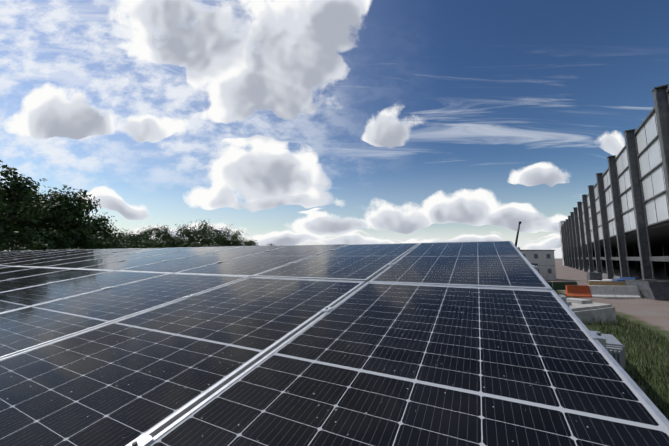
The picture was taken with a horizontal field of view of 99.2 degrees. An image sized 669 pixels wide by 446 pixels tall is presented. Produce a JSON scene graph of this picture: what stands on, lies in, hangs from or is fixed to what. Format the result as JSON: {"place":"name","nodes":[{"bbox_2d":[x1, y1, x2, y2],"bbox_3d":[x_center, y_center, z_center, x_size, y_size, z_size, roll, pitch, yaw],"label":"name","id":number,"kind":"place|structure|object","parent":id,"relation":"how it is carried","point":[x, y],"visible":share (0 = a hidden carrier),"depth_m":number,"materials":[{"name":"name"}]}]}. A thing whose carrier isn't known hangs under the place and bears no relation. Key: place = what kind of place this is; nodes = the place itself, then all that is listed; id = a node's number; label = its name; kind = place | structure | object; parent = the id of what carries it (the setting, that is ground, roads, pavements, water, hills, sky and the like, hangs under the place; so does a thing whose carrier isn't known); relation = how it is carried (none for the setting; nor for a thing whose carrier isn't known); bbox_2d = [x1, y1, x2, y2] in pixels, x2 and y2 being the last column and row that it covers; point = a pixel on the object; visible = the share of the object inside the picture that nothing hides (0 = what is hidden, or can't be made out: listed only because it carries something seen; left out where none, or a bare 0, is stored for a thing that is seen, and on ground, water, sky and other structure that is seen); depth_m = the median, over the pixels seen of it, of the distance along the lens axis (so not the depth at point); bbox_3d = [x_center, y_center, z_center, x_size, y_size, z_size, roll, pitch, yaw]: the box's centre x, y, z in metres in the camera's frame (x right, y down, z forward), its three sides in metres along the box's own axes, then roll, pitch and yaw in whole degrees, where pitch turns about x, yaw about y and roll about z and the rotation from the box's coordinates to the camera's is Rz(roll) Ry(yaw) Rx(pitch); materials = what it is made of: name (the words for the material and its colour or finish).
{"place":"outdoors","nodes":[
{"label":"outdoors","id":0,"kind":"place"},
{"bbox_2d":[0,0,668,257],"label":"sky","id":1,"kind":"structure","parent":0,"point":[284,122],"materials":[{"name":"blue"}]},
{"bbox_2d":[545,258,668,420],"bbox_3d":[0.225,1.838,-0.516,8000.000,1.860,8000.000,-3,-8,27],"label":"ground","id":2,"kind":"structure","parent":0,"point":[652,314],"depth_m":14.24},
{"bbox_2d":[0,188,26,235],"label":"tree","id":3,"kind":"object","parent":2,"relation":"on","point":[10,215],"visible":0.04,"depth_m":33.44,"materials":[{"name":"green plant"}]},
{"bbox_2d":[0,180,56,244],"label":"tree","id":4,"kind":"object","parent":2,"relation":"on","point":[26,206],"visible":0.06,"depth_m":35.31,"materials":[{"name":"green plant"}]},
{"bbox_2d":[0,226,58,250],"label":"bush","id":5,"kind":"object","parent":2,"relation":"on","point":[26,236],"visible":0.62,"depth_m":26.48,"materials":[{"name":"green plant"}]},
{"bbox_2d":[0,160,66,246],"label":"tree","id":6,"kind":"object","parent":2,"relation":"on","point":[22,190],"visible":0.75,"depth_m":29.31,"materials":[{"name":"green plant"}]},
{"bbox_2d":[6,185,75,246],"bbox_3d":[-36.162,0.131,34.913,7.933,9.866,8.586,-2,-7,15],"label":"tree","id":7,"kind":"object","parent":2,"relation":"on","point":[23,225],"visible":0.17,"depth_m":33.36,"materials":[{"name":"green plant"}]},
{"bbox_2d":[21,225,74,250],"bbox_3d":[-30.591,2.409,30.400,4.227,4.291,4.210,-6,-9,41],"label":"bush","id":8,"kind":"object","parent":2,"relation":"on","point":[54,235],"visible":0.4,"depth_m":30.45,"materials":[{"name":"green plant"}]},
{"bbox_2d":[30,185,101,247],"bbox_3d":[-32.349,0.277,34.544,6.514,9.513,6.602,5,-9,-37],"label":"tree","id":9,"kind":"object","parent":2,"relation":"on","point":[77,208],"visible":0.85,"depth_m":33.75,"materials":[{"name":"green plant"}]},
{"bbox_2d":[51,233,114,249],"bbox_3d":[-31.484,3.130,35.897,6.574,4.163,5.949,4,-8,-30],"label":"bush","id":10,"kind":"object","parent":2,"relation":"on","point":[92,242],"visible":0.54,"depth_m":36.01,"materials":[{"name":"green plant"}]},
{"bbox_2d":[83,212,123,249],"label":"tree","id":11,"kind":"object","parent":2,"relation":"on","point":[104,230],"visible":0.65,"depth_m":45.73,"materials":[{"name":"green plant"}]},
{"bbox_2d":[111,230,139,247],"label":"tree","id":12,"kind":"object","parent":2,"relation":"on","point":[126,235],"visible":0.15,"depth_m":60.65,"materials":[{"name":"green plant"}]},
{"bbox_2d":[111,240,158,248],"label":"bush","id":13,"kind":"object","parent":2,"relation":"on","point":[145,243],"visible":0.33,"depth_m":47.18,"materials":[{"name":"green plant"}]},
{"bbox_2d":[118,230,157,247],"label":"tree","id":14,"kind":"object","parent":2,"relation":"on","point":[141,238],"visible":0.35,"depth_m":58.32,"materials":[{"name":"green plant"}]},
{"bbox_2d":[137,226,176,247],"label":"tree","id":15,"kind":"object","parent":2,"relation":"on","point":[151,232],"visible":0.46,"depth_m":65.25,"materials":[{"name":"green plant"}]},
{"bbox_2d":[154,221,200,247],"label":"tree","id":16,"kind":"object","parent":2,"relation":"on","point":[186,232],"visible":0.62,"depth_m":68.51,"materials":[{"name":"green plant"}]},
{"bbox_2d":[163,241,220,247],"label":"bush","id":17,"kind":"object","parent":2,"relation":"on","point":[193,244],"visible":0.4,"depth_m":58.23,"materials":[{"name":"green plant"}]},
{"bbox_2d":[184,220,231,246],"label":"tree","id":18,"kind":"object","parent":2,"relation":"on","point":[204,234],"visible":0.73,"depth_m":72.98,"materials":[{"name":"green plant"}]},
{"bbox_2d":[213,224,252,246],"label":"tree","id":19,"kind":"object","parent":2,"relation":"on","point":[235,241],"visible":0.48,"depth_m":78.17,"materials":[{"name":"green plant"}]},
{"bbox_2d":[241,237,258,245],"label":"tree","id":20,"kind":"object","parent":2,"relation":"on","point":[253,243],"visible":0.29,"depth_m":104.27,"materials":[{"name":"green plant"}]},
{"bbox_2d":[515,221,537,265],"bbox_3d":[22.029,3.354,33.972,2.500,7.193,7.000,-3,-8,27],"label":"crane","id":21,"kind":"object","parent":2,"relation":"on","point":[517,235],"visible":0.23,"depth_m":34.14,"materials":[{"name":"grey paint"}]},
{"bbox_2d":[520,250,556,279],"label":"site cabins","id":22,"kind":"object","parent":2,"relation":"on","point":[544,260],"visible":0.46,"depth_m":35.94,"materials":[{"name":"grey metal"}]},
{"bbox_2d":[559,221,565,264],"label":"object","id":23,"kind":"object","parent":2,"relation":"on","point":[561,223],"visible":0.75,"depth_m":111.28,"materials":[{"name":"grey metal"}]},
{"bbox_2d":[547,281,577,290],"bbox_3d":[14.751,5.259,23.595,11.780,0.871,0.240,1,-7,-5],"label":"dumpster","id":24,"kind":"object","parent":2,"relation":"on","point":[555,286],"visible":0.19,"depth_m":23.98,"materials":[{"name":"metal"}]},
{"bbox_2d":[566,298,615,323],"bbox_3d":[3.926,1.500,4.803,1.168,0.431,0.800,3,-7,-22],"label":"concrete block","id":25,"kind":"object","parent":2,"relation":"on","point":[584,309],"depth_m":4.52,"materials":[{"name":"grey concrete"}]},
{"bbox_2d":[554,290,668,419],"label":"grass","id":26,"kind":"structure","parent":2,"relation":"on","point":[657,339],"depth_m":2.85,"materials":[{"name":"green plant"}]},
{"bbox_2d":[561,84,668,279],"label":"steel frame building","id":27,"kind":"structure","parent":2,"relation":"on","point":[615,225],"depth_m":32.06,"materials":[{"name":"grey metal"}]},
{"bbox_2d":[565,279,668,300],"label":"road barriers","id":28,"kind":"object","parent":2,"relation":"on","point":[648,289],"visible":0.85,"depth_m":19.99,"materials":[{"name":"grey concrete"}]},
{"bbox_2d":[586,272,650,285],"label":"site materials","id":29,"kind":"object","parent":2,"relation":"on","point":[594,276],"visible":0.08,"depth_m":31.52,"materials":[{"name":"grey wood"}]},
{"bbox_3d":[-12.004,1.798,8.209,29.710,1.305,4.000,-3,2,27],"label":"mounting structure","id":30,"kind":"object","parent":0,"visible":0},
{"bbox_2d":[0,247,606,445],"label":"panel clamps","id":31,"kind":"object","parent":30,"relation":"on","point":[143,439],"visible":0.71,"depth_m":0.96,"materials":[{"name":"metal"}]},
{"bbox_2d":[0,241,668,445],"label":"solar frames","id":32,"kind":"structure","parent":30,"relation":"on","point":[159,430],"depth_m":1.42,"materials":[{"name":"silver metal"}]},
{"bbox_2d":[0,241,668,445],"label":"solar panels","id":33,"kind":"object","parent":32,"relation":"in","point":[377,364],"visible":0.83,"depth_m":1.01,"materials":[{"name":"black glass"}]},
{"bbox_2d":[559,295,568,306],"bbox_3d":[1.121,0.402,1.391,0.027,0.093,0.060,-3,2,27],"label":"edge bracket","id":34,"kind":"object","parent":32,"relation":"attached to","point":[563,297],"visible":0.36,"depth_m":1.38,"materials":[{"name":"metal"}]},
{"bbox_2d":[602,334,625,368],"bbox_3d":[0.997,0.495,1.058,0.099,0.130,0.118,-3,2,27],"label":"string inverter","id":35,"kind":"object","parent":32,"relation":"attached to","point":[615,347],"visible":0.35,"depth_m":1.00,"materials":[{"name":"grey metal"}]}
]}

